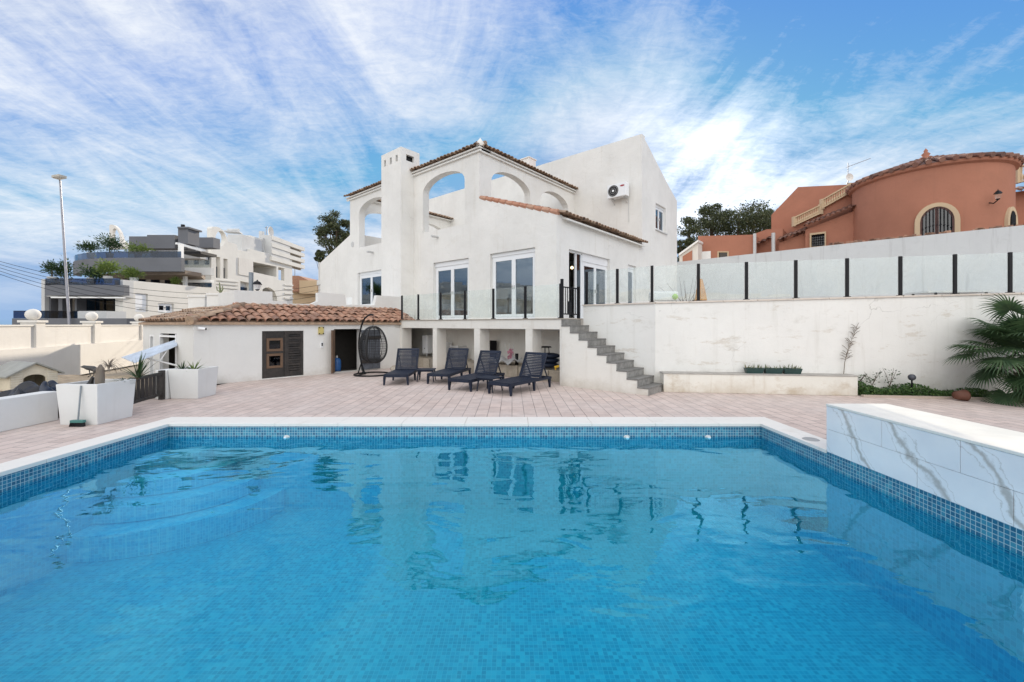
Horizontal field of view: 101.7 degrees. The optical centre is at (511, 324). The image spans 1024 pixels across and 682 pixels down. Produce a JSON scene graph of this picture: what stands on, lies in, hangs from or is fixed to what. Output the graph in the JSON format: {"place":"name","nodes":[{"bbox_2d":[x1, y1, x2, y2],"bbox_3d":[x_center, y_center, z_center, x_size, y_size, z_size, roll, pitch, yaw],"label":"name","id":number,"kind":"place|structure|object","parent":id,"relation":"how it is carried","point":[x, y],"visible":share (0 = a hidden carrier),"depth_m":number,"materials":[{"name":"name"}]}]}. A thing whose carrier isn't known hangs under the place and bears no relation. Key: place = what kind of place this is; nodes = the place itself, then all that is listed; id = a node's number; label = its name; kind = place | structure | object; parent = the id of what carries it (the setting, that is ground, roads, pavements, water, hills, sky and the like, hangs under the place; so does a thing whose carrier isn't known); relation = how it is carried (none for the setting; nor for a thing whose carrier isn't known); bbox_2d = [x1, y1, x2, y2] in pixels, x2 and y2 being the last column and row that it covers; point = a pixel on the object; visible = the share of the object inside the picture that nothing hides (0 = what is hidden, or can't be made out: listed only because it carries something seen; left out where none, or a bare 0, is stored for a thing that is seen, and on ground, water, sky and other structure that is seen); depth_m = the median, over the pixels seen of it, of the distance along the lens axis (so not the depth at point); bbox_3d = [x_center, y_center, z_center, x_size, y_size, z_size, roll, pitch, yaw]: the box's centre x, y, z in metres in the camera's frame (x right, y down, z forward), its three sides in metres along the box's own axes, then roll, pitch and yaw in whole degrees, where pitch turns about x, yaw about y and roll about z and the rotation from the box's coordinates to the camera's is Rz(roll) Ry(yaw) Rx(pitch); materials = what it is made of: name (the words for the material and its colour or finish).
{"place":"outdoors","nodes":[
{"label":"outdoors","id":0,"kind":"place"},
{"bbox_2d":[0,361,64,390],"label":"dog house","id":1,"kind":"structure","parent":0,"point":[13,374],"depth_m":8.22,"materials":[{"name":"beige plastic"}]},
{"bbox_2d":[0,375,148,391],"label":"garden bed","id":2,"kind":"object","parent":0,"point":[62,379],"visible":0.1,"depth_m":9.96,"materials":[{"name":"soil"}]},
{"bbox_2d":[0,381,38,396],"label":"rubbish bag","id":3,"kind":"object","parent":2,"relation":"on","point":[25,387],"visible":0.32,"depth_m":6.76,"materials":[{"name":"black plastic"}]},
{"bbox_2d":[39,380,57,391],"bbox_3d":[-7.810,1.106,7.025,0.459,0.329,0.629,0,0,0],"label":"rubbish bag","id":4,"kind":"object","parent":2,"relation":"on","point":[50,385],"visible":0.23,"depth_m":6.91,"materials":[{"name":"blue plastic"}]},
{"bbox_2d":[0,309,143,374],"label":"street wall","id":5,"kind":"structure","parent":2,"relation":"on","point":[69,349],"depth_m":12.42,"materials":[{"name":"beige paint"}]},
{"bbox_2d":[81,365,96,383],"bbox_3d":[-6.758,0.841,6.700,0.365,0.363,0.120,0,0,0],"label":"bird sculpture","id":6,"kind":"object","parent":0,"point":[91,379],"visible":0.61,"depth_m":6.68,"materials":[{"name":"grey metal"}]},
{"bbox_2d":[58,364,225,417],"bbox_3d":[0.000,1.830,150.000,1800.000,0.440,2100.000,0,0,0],"label":"ground","id":7,"kind":"structure","parent":0,"point":[118,371],"depth_m":13.93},
{"bbox_2d":[51,174,70,324],"bbox_3d":[-19.260,-2.391,17.806,0.596,7.890,0.509,0,0,0],"label":"street lamp","id":8,"kind":"object","parent":7,"relation":"on","point":[59,177],"visible":0.91,"depth_m":17.97,"materials":[{"name":"grey metal"}]},
{"bbox_2d":[12,224,229,324],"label":"grey apartment building","id":9,"kind":"structure","parent":7,"relation":"on","point":[186,257],"depth_m":25.20,"materials":[{"name":"paint"}]},
{"bbox_2d":[39,259,57,277],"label":"potted shrub","id":10,"kind":"object","parent":9,"relation":"on","point":[49,268],"visible":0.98,"depth_m":21.57,"materials":[{"name":"green plant"}]},
{"bbox_2d":[53,255,74,277],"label":"potted shrub","id":11,"kind":"object","parent":9,"relation":"on","point":[60,272],"visible":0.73,"depth_m":21.83,"materials":[{"name":"green plant"}]},
{"bbox_2d":[73,240,103,252],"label":"potted shrub","id":12,"kind":"object","parent":9,"relation":"on","point":[91,247],"visible":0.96,"depth_m":25.85,"materials":[{"name":"green plant"}]},
{"bbox_2d":[74,262,106,277],"bbox_3d":[-21.891,-2.639,21.704,1.444,1.144,1.300,0,0,13],"label":"potted shrub","id":13,"kind":"object","parent":9,"relation":"on","point":[88,273],"visible":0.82,"depth_m":21.59,"materials":[{"name":"green plant"}]},
{"bbox_2d":[84,255,132,278],"bbox_3d":[-21.196,-2.860,21.754,1.865,1.371,1.788,0,0,0],"label":"potted shrub","id":14,"kind":"object","parent":9,"relation":"on","point":[108,267],"visible":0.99,"depth_m":21.72,"materials":[{"name":"green plant"}]},
{"bbox_2d":[89,233,128,251],"bbox_3d":[-24.921,-4.896,25.748,1.997,1.653,1.572,0,0,0],"label":"potted shrub","id":15,"kind":"object","parent":9,"relation":"on","point":[112,243],"visible":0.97,"depth_m":25.64,"materials":[{"name":"green plant"}]},
{"bbox_2d":[120,265,145,280],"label":"potted shrub","id":16,"kind":"object","parent":9,"relation":"on","point":[131,274],"visible":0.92,"depth_m":23.39,"materials":[{"name":"green plant"}]},
{"bbox_2d":[123,240,155,251],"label":"potted shrub","id":17,"kind":"object","parent":9,"relation":"on","point":[134,247],"visible":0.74,"depth_m":25.50,"materials":[{"name":"green plant"}]},
{"bbox_2d":[135,293,145,311],"bbox_3d":[-20.115,-1.171,22.509,0.130,0.978,0.722,0,0,0],"label":"window","id":18,"kind":"structure","parent":9,"relation":"in","point":[138,296],"depth_m":22.51,"materials":[{"name":"white plastic"}]},
{"bbox_2d":[158,303,171,312],"bbox_3d":[-20.100,-0.940,24.098,0.100,0.531,1.066,0,0,0],"label":"window","id":19,"kind":"structure","parent":9,"relation":"in","point":[161,306],"depth_m":24.09,"materials":[{"name":"white plastic"}]},
{"bbox_2d":[168,276,182,284],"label":"potted shrub","id":20,"kind":"object","parent":9,"relation":"on","point":[174,279],"visible":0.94,"depth_m":25.71,"materials":[{"name":"green plant"}]},
{"bbox_2d":[188,283,211,286],"bbox_3d":[-20.919,-2.637,27.750,1.773,0.310,0.100,0,0,0],"label":"terrace window","id":21,"kind":"structure","parent":9,"relation":"in","point":[189,284],"depth_m":27.70,"materials":[{"name":"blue glass"}]},
{"bbox_2d":[207,226,304,303],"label":"white apartment block","id":22,"kind":"structure","parent":7,"relation":"on","point":[263,258],"depth_m":39.76,"materials":[{"name":"paint"}]},
{"bbox_2d":[138,302,414,383],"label":"storage shed","id":23,"kind":"structure","parent":7,"relation":"on","point":[228,342],"depth_m":12.01,"materials":[{"name":"paint"}]},
{"bbox_2d":[121,340,176,365],"bbox_3d":[-9.354,0.748,10.843,1.214,0.708,0.960,0,0,35],"label":"propped canopy","id":24,"kind":"object","parent":23,"relation":"attached to","point":[155,350],"visible":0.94,"depth_m":10.73,"materials":[{"name":"white fabric"}]},
{"bbox_2d":[187,295,206,307],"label":"white column","id":25,"kind":"structure","parent":23,"relation":"on","point":[197,301],"depth_m":13.60,"materials":[{"name":"paint"}]},
{"bbox_2d":[206,293,217,306],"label":"white column","id":26,"kind":"structure","parent":23,"relation":"on","point":[212,299],"depth_m":13.20,"materials":[{"name":"paint"}]},
{"bbox_2d":[262,331,302,378],"bbox_3d":[-6.631,0.855,12.074,0.060,1.330,1.109,0,0,40],"label":"wooden shed door","id":27,"kind":"structure","parent":23,"relation":"attached to","point":[279,362],"depth_m":12.02,"materials":[{"name":"brown wood"}]},
{"bbox_2d":[218,290,400,309],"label":"terrace parapet","id":28,"kind":"structure","parent":23,"relation":"on","point":[266,297],"depth_m":13.95,"materials":[{"name":"paint"}]},
{"bbox_2d":[249,272,253,290],"bbox_3d":[-7.990,-1.206,12.761,0.090,0.771,0.090,0,0,0],"label":"terrace post","id":29,"kind":"object","parent":28,"relation":"on","point":[251,280],"visible":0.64,"depth_m":12.72,"materials":[{"name":"grey metal"}]},
{"bbox_2d":[331,330,334,373],"bbox_3d":[-5.590,0.850,13.023,0.040,1.340,0.375,0,0,-12],"label":"open shed door","id":30,"kind":"structure","parent":23,"relation":"attached to","point":[332,351],"depth_m":12.87,"materials":[{"name":"brown wood"}]},
{"bbox_2d":[335,356,340,370],"bbox_3d":[-5.771,1.290,13.729,0.260,0.520,0.256,0,0,0],"label":"gas bottle","id":31,"kind":"object","parent":23,"relation":"in","point":[337,364],"visible":0.74,"depth_m":13.64,"materials":[{"name":"blue paint"}]},
{"bbox_2d":[361,330,380,369],"bbox_3d":[-4.771,0.850,14.116,0.070,1.320,0.700,0,0,40],"label":"open shed door","id":32,"kind":"structure","parent":23,"relation":"attached to","point":[366,365],"depth_m":14.16,"materials":[{"name":"wood"}]},
{"bbox_2d":[292,269,317,303],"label":"beige house","id":33,"kind":"structure","parent":7,"relation":"on","point":[299,282],"depth_m":49.50,"materials":[{"name":"paint"}]},
{"bbox_2d":[313,249,327,265],"bbox_3d":[-13.640,-1.912,29.846,1.268,6.935,1.215,0,0,0],"label":"pine tree","id":34,"kind":"object","parent":7,"relation":"on","point":[320,256],"visible":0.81,"depth_m":29.61,"materials":[{"name":"green plant"}]},
{"bbox_2d":[312,209,349,254],"bbox_3d":[-13.533,-3.668,32.124,3.447,10.438,3.622,0,0,0],"label":"pine tree","id":35,"kind":"object","parent":7,"relation":"on","point":[339,235],"visible":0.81,"depth_m":31.30,"materials":[{"name":"green plant"}]},
{"bbox_2d":[677,216,709,261],"bbox_3d":[14.421,-3.709,34.144,2.790,10.537,2.877,0,0,-33],"label":"pine tree","id":36,"kind":"object","parent":7,"relation":"on","point":[691,222],"visible":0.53,"depth_m":33.60,"materials":[{"name":"green plant"}]},
{"bbox_2d":[690,202,736,235],"bbox_3d":[18.541,-4.770,37.987,4.163,12.650,5.022,0,0,44],"label":"pine tree","id":37,"kind":"object","parent":7,"relation":"on","point":[705,211],"visible":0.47,"depth_m":37.35,"materials":[{"name":"green plant"}]},
{"bbox_2d":[700,199,775,235],"bbox_3d":[19.848,-4.578,36.134,6.474,12.263,6.310,0,0,24],"label":"pine tree","id":38,"kind":"object","parent":7,"relation":"on","point":[748,221],"visible":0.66,"depth_m":34.92,"materials":[{"name":"green plant"}]},
{"bbox_2d":[698,149,1023,258],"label":"terracotta house","id":39,"kind":"structure","parent":7,"relation":"on","point":[926,193],"depth_m":18.10,"materials":[{"name":"paint"}]},
{"bbox_2d":[679,240,702,261],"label":"white outbuilding","id":40,"kind":"structure","parent":39,"relation":"on","point":[693,251],"depth_m":24.21,"materials":[{"name":"beige paint"}]},
{"bbox_2d":[717,251,728,257],"bbox_3d":[12.121,-3.950,23.900,0.595,0.522,0.160,0,0,40],"label":"window frame","id":41,"kind":"structure","parent":39,"relation":"in","point":[719,253],"depth_m":23.94,"materials":[{"name":"beige"}]},
{"bbox_2d":[810,231,825,246],"bbox_3d":[15.650,-4.260,21.304,0.671,0.851,0.330,0,0,40],"label":"window frame","id":42,"kind":"structure","parent":39,"relation":"in","point":[817,240],"depth_m":21.27,"materials":[{"name":"beige"}]},
{"bbox_2d":[942,293,1023,406],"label":"fan palm","id":43,"kind":"object","parent":7,"relation":"on","point":[1005,335],"visible":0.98,"depth_m":8.17,"materials":[{"name":"green plant"}]},
{"bbox_2d":[155,369,170,398],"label":"white pier","id":44,"kind":"structure","parent":0,"point":[167,391],"depth_m":8.64,"materials":[{"name":"paint"}]},
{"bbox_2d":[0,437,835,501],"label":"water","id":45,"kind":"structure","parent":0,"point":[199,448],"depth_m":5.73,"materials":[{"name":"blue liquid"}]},
{"bbox_2d":[0,367,1023,462],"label":"pool deck","id":46,"kind":"structure","parent":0,"point":[346,394],"depth_m":7.96,"materials":[{"name":"beige tile"}]},
{"bbox_2d":[0,391,57,431],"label":"wall","id":47,"kind":"structure","parent":46,"relation":"on","point":[25,410],"depth_m":6.33,"materials":[{"name":"paint"}]},
{"bbox_2d":[69,386,85,426],"bbox_3d":[-6.582,1.242,6.331,0.224,0.612,0.089,0,0,0],"label":"broom","id":48,"kind":"object","parent":46,"relation":"on","point":[77,423],"visible":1,"depth_m":6.30,"materials":[{"name":"teal plastic"}]},
{"bbox_2d":[56,379,135,424],"bbox_3d":[-6.665,1.234,6.705,0.639,0.629,0.659,0,0,0],"label":"square planter","id":49,"kind":"object","parent":46,"relation":"on","point":[109,400],"visible":0.83,"depth_m":6.41,"materials":[{"name":"paint"}]},
{"bbox_2d":[92,358,124,383],"bbox_3d":[-6.421,0.787,6.647,0.446,0.525,0.459,0,0,29],"label":"dry cactus","id":50,"kind":"object","parent":49,"relation":"on","point":[99,378],"visible":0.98,"depth_m":6.54,"materials":[{"name":"beige plant"}]},
{"bbox_2d":[114,352,161,381],"bbox_3d":[-6.401,0.746,7.084,0.822,0.578,0.770,0,0,0],"label":"yucca","id":51,"kind":"object","parent":49,"relation":"in","point":[139,371],"visible":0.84,"depth_m":7.12,"materials":[{"name":"green plant"}]},
{"bbox_2d":[119,370,164,403],"bbox_3d":[-7.035,1.250,7.950,0.111,0.600,1.463,0,0,-16],"label":"wooden fence","id":52,"kind":"object","parent":46,"relation":"on","point":[156,384],"visible":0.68,"depth_m":8.20,"materials":[{"name":"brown wood"}]},
{"bbox_2d":[168,366,217,398],"bbox_3d":[-6.820,1.240,8.935,0.629,0.619,0.599,0,0,0],"label":"square planter","id":53,"kind":"object","parent":46,"relation":"on","point":[194,383],"visible":0.89,"depth_m":8.66,"materials":[{"name":"paint"}]},
{"bbox_2d":[173,359,206,371],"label":"agave","id":54,"kind":"object","parent":53,"relation":"on","point":[183,367],"visible":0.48,"depth_m":8.88,"materials":[{"name":"green plant"}]},
{"bbox_2d":[353,314,387,376],"bbox_3d":[-4.286,0.610,12.750,1.096,1.864,1.084,0,0,0],"label":"hanging egg chair","id":55,"kind":"object","parent":46,"relation":"on","point":[368,359],"visible":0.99,"depth_m":12.88,"materials":[{"name":"black wicker"}]},
{"bbox_2d":[383,348,419,384],"bbox_3d":[-2.981,1.121,11.425,0.640,0.856,1.750,0,0,-2],"label":"sun lounger","id":56,"kind":"object","parent":46,"relation":"on","point":[406,369],"visible":0.94,"depth_m":11.84,"materials":[{"name":"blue plastic"}]},
{"bbox_2d":[0,417,826,476],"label":"pool coping","id":57,"kind":"object","parent":46,"relation":"on","point":[44,457],"visible":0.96,"depth_m":6.44,"materials":[{"name":"stone"}]},
{"bbox_2d":[416,368,435,381],"bbox_3d":[-2.350,1.387,11.450,0.480,0.327,0.440,0,0,-3],"label":"side table","id":58,"kind":"object","parent":46,"relation":"on","point":[420,370],"visible":0.98,"depth_m":11.27,"materials":[{"name":"blue plastic"}]},
{"bbox_2d":[427,348,470,383],"bbox_3d":[-1.713,1.121,11.573,0.640,0.856,1.750,0,0,13],"label":"sun lounger","id":59,"kind":"object","parent":46,"relation":"on","point":[454,368],"visible":0.98,"depth_m":11.98,"materials":[{"name":"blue plastic"}]},
{"bbox_2d":[448,350,504,391],"bbox_3d":[-0.856,1.121,10.446,0.640,0.856,1.750,0,0,26],"label":"sun lounger","id":60,"kind":"object","parent":46,"relation":"on","point":[470,379],"visible":0.84,"depth_m":10.81,"materials":[{"name":"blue plastic"}]},
{"bbox_2d":[395,318,577,385],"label":"raised terrace","id":61,"kind":"structure","parent":46,"relation":"on","point":[476,336],"depth_m":13.15,"materials":[{"name":"paint"}]},
{"bbox_2d":[422,335,432,355],"bbox_3d":[-3.203,0.833,15.842,0.320,0.850,0.308,0,0,40],"label":"water heater","id":62,"kind":"object","parent":61,"relation":"on","point":[427,344],"visible":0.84,"depth_m":15.74,"materials":[{"name":"white plastic"}]},
{"bbox_2d":[401,284,561,319],"bbox_3d":[-1.370,-0.599,12.852,6.973,0.885,0.090,0,0,40],"label":"glass balustrade","id":63,"kind":"object","parent":61,"relation":"on","point":[525,303],"visible":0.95,"depth_m":12.14,"materials":[{"name":"black metal"}]},
{"bbox_2d":[490,340,496,356],"bbox_3d":[-0.623,0.865,13.733,0.290,0.670,0.030,0,0,40],"label":"panel","id":64,"kind":"object","parent":61,"relation":"on","point":[493,345],"visible":0.55,"depth_m":13.70,"materials":[{"name":"black metal"}]},
{"bbox_2d":[488,356,520,364],"bbox_3d":[-0.246,1.070,12.472,1.000,0.235,0.500,0,0,40],"label":"folded sheet","id":65,"kind":"object","parent":61,"relation":"on","point":[506,360],"visible":0.7,"depth_m":12.32,"materials":[{"name":"fabric"}]},
{"bbox_2d":[541,353,559,367],"bbox_3d":[1.025,1.000,11.585,0.561,0.430,0.490,0,0,40],"label":"cushion pile","id":66,"kind":"object","parent":61,"relation":"on","point":[551,360],"visible":0.64,"depth_m":11.43,"materials":[{"name":"blue fabric"}]},
{"bbox_2d":[560,279,579,318],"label":"stair gate","id":67,"kind":"structure","parent":61,"relation":"on","point":[569,305],"depth_m":10.81,"materials":[{"name":"black metal"}]},
{"bbox_2d":[476,375,502,392],"bbox_3d":[-0.520,1.387,9.720,0.480,0.327,0.440,0,0,33],"label":"side table","id":68,"kind":"object","parent":46,"relation":"on","point":[488,377],"visible":0.96,"depth_m":9.64,"materials":[{"name":"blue plastic"}]},
{"bbox_2d":[320,134,676,319],"bbox_3d":[-1.235,-3.729,21.241,15.783,10.558,11.080,0,0,40],"label":"white villa","id":69,"kind":"object","parent":46,"relation":"on","point":[516,228],"visible":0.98,"depth_m":16.83,"materials":[{"name":"paint"}]},
{"bbox_2d":[1,268,313,303],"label":"overhead cable","id":70,"kind":"object","parent":69,"relation":"attached to","point":[115,295],"visible":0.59,"depth_m":18.95,"materials":[{"name":"black metal"}]},
{"bbox_2d":[1,271,314,308],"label":"overhead cable","id":71,"kind":"object","parent":69,"relation":"attached to","point":[104,298],"visible":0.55,"depth_m":18.79,"materials":[{"name":"black metal"}]},
{"bbox_2d":[0,261,316,293],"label":"overhead cable","id":72,"kind":"object","parent":69,"relation":"attached to","point":[136,288],"visible":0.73,"depth_m":19.31,"materials":[{"name":"black metal"}]},
{"bbox_2d":[2,265,317,298],"bbox_3d":[-16.488,-2.136,19.839,13.837,1.809,0.016,0,0,-24],"label":"overhead cable","id":73,"kind":"object","parent":69,"relation":"attached to","point":[133,293],"visible":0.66,"depth_m":19.14,"materials":[{"name":"black metal"}]},
{"bbox_2d":[359,270,380,304],"bbox_3d":[-6.550,-1.635,19.496,2.092,1.662,0.130,0,0,40],"label":"window","id":74,"kind":"structure","parent":69,"relation":"in","point":[370,282],"depth_m":19.63,"materials":[{"name":"white plastic"}]},
{"bbox_2d":[435,258,468,319],"bbox_3d":[-2.241,-1.290,15.823,1.994,2.232,0.130,0,0,40],"label":"terrace door","id":75,"kind":"structure","parent":69,"relation":"in","point":[452,277],"depth_m":15.80,"materials":[{"name":"white plastic"}]},
{"bbox_2d":[492,248,534,318],"bbox_3d":[0.070,-1.300,13.852,1.942,2.252,0.130,0,0,40],"label":"terrace door","id":76,"kind":"structure","parent":69,"relation":"in","point":[512,271],"depth_m":13.83,"materials":[{"name":"white plastic"}]},
{"bbox_2d":[571,266,572,317],"bbox_3d":[2.227,-1.141,15.462,0.100,2.023,0.097,0,0,0],"label":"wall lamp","id":77,"kind":"object","parent":69,"relation":"on","point":[572,289],"visible":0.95,"depth_m":15.46,"materials":[{"name":"white"}]},
{"bbox_2d":[569,250,581,317],"bbox_3d":[2.000,-1.284,13.546,0.060,2.167,0.950,0,0,40],"label":"open door leaf","id":78,"kind":"structure","parent":69,"relation":"in","point":[577,256],"depth_m":13.72,"materials":[{"name":"white plastic"}]},
{"bbox_2d":[582,253,607,317],"bbox_3d":[2.887,-1.285,14.594,0.130,2.162,1.790,0,0,40],"label":"sliding door","id":79,"kind":"structure","parent":69,"relation":"in","point":[597,280],"depth_m":14.54,"materials":[{"name":"white plastic"}]},
{"bbox_2d":[607,182,628,215],"bbox_3d":[4.550,-5.148,17.776,0.860,1.610,0.444,0,0,40],"label":"air conditioner","id":80,"kind":"object","parent":69,"relation":"attached to","point":[617,190],"visible":1,"depth_m":17.61,"materials":[{"name":"white plastic"}]},
{"bbox_2d":[628,265,633,302],"bbox_3d":[4.688,-1.400,16.724,0.110,1.892,0.766,0,0,40],"label":"narrow window","id":81,"kind":"structure","parent":69,"relation":"in","point":[630,268],"depth_m":16.81,"materials":[{"name":"white plastic"}]},
{"bbox_2d":[655,205,667,234],"bbox_3d":[6.719,-4.783,18.989,0.260,1.226,1.366,0,0,40],"label":"upper window","id":82,"kind":"structure","parent":69,"relation":"in","point":[659,210],"depth_m":19.13,"materials":[{"name":"white plastic"}]},
{"bbox_2d":[0,439,1023,681],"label":"pool basin","id":83,"kind":"object","parent":46,"relation":"in","point":[529,560],"visible":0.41,"depth_m":4.45,"materials":[{"name":"tile"}]},
{"bbox_2d":[67,450,284,562],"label":"pool steps","id":84,"kind":"structure","parent":83,"relation":"on","point":[150,513],"depth_m":5.55,"materials":[{"name":"tile"}]},
{"bbox_2d":[0,426,1023,560],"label":"pool waterline band","id":85,"kind":"object","parent":83,"relation":"attached to","point":[1001,536],"visible":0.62,"depth_m":5.97,"materials":[{"name":"tile"}]},
{"bbox_2d":[488,352,551,395],"bbox_3d":[0.214,1.121,9.808,0.640,0.856,1.750,0,0,36],"label":"sun lounger","id":86,"kind":"object","parent":46,"relation":"on","point":[523,377],"visible":1,"depth_m":10.06,"materials":[{"name":"black plastic"}]},
{"bbox_2d":[561,319,662,395],"bbox_3d":[2.404,0.710,10.114,2.272,1.680,0.920,0,0,40],"label":"outdoor staircase","id":87,"kind":"structure","parent":46,"relation":"on","point":[590,360],"depth_m":10.01,"materials":[{"name":"paint"}]},
{"bbox_2d":[660,371,858,395],"bbox_3d":[5.490,1.327,9.422,4.072,0.445,0.333,0,0,7],"label":"ledge","id":88,"kind":"object","parent":46,"relation":"on","point":[765,383],"visible":0.91,"depth_m":9.27,"materials":[{"name":"paint"}]},
{"bbox_2d":[743,363,764,372],"bbox_3d":[5.459,0.978,9.434,0.543,0.249,0.268,0,0,20],"label":"plant trough","id":89,"kind":"object","parent":88,"relation":"on","point":[748,369],"visible":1,"depth_m":9.36,"materials":[{"name":"green plastic"}]},
{"bbox_2d":[764,364,782,373],"bbox_3d":[5.873,0.996,9.383,0.421,0.214,0.231,0,0,0],"label":"plant trough","id":90,"kind":"object","parent":88,"relation":"on","point":[770,370],"visible":1,"depth_m":9.31,"materials":[{"name":"green plastic"}]},
{"bbox_2d":[782,363,802,373],"bbox_3d":[6.247,0.989,9.322,0.462,0.229,0.251,0,0,0],"label":"plant trough","id":91,"kind":"object","parent":88,"relation":"on","point":[791,370],"visible":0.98,"depth_m":9.27,"materials":[{"name":"green plastic"}]},
{"bbox_2d":[841,323,858,373],"bbox_3d":[7.524,0.533,9.261,0.462,1.155,0.070,0,0,0],"label":"dry stalk","id":92,"kind":"object","parent":88,"relation":"on","point":[850,342],"visible":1,"depth_m":9.26,"materials":[{"name":"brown plant"}]},
{"bbox_2d":[582,292,1023,393],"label":"retaining wall","id":93,"kind":"structure","parent":46,"relation":"on","point":[907,335],"depth_m":9.42,"materials":[{"name":"paint"}]},
{"bbox_2d":[584,252,1014,304],"bbox_3d":[6.814,-1.054,9.634,10.213,1.057,0.938,0,0,13],"label":"glass balustrade","id":94,"kind":"object","parent":93,"relation":"on","point":[954,273],"visible":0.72,"depth_m":9.42,"materials":[{"name":"black metal"}]},
{"bbox_2d":[905,290,994,294],"bbox_3d":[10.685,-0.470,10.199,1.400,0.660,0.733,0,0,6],"label":"coping","id":95,"kind":"object","parent":93,"relation":"on","point":[950,292],"visible":0.34,"depth_m":9.95,"materials":[{"name":"white concrete"}]},
{"bbox_2d":[826,404,1023,530],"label":"marble block","id":96,"kind":"structure","parent":46,"relation":"on","point":[977,467],"depth_m":3.82,"materials":[{"name":"stone"}]},
{"bbox_2d":[858,381,993,396],"bbox_3d":[8.805,1.393,8.946,2.607,0.350,0.479,0,0,8],"label":"ivy","id":97,"kind":"object","parent":46,"relation":"on","point":[864,389],"visible":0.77,"depth_m":8.89,"materials":[{"name":"green plant"}]},
{"bbox_2d":[861,395,994,399],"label":"bed kerb","id":98,"kind":"structure","parent":46,"relation":"on","point":[921,397],"depth_m":8.71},
{"bbox_2d":[952,389,970,400],"bbox_3d":[9.090,1.440,8.450,0.180,0.240,0.236,0,0,0],"label":"terracotta pot","id":99,"kind":"object","parent":46,"relation":"on","point":[963,395],"visible":1,"depth_m":8.39,"materials":[{"name":"brown ceramic"}]},
{"bbox_2d":[0,0,1023,324],"label":"sky","id":100,"kind":"structure","parent":0,"point":[157,116],"materials":[{"name":"blue"}]},
{"bbox_2d":[648,291,677,300],"bbox_3d":[4.127,-0.765,11.345,0.700,0.250,0.480,0,0,0],"label":"planter","id":101,"kind":"object","parent":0,"point":[665,295],"visible":0.98,"depth_m":11.18,"materials":[{"name":"white paint"}]},
{"bbox_2d":[658,276,709,300],"bbox_3d":[4.913,-0.749,11.722,1.478,1.231,0.493,0,0,-10],"label":"bare shrub","id":102,"kind":"object","parent":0,"point":[685,291],"visible":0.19,"depth_m":11.64,"materials":[{"name":"brown plant"}]},
{"bbox_2d":[694,276,706,300],"bbox_3d":[5.056,-0.715,11.162,0.320,1.150,0.304,0,0,0],"label":"closed parasol","id":103,"kind":"object","parent":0,"point":[703,296],"visible":0.69,"depth_m":11.07,"materials":[{"name":"beige fabric"}]},
{"bbox_2d":[677,224,1023,300],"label":"boundary wall","id":104,"kind":"structure","parent":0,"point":[871,273],"depth_m":15.81,"materials":[{"name":"paint"}]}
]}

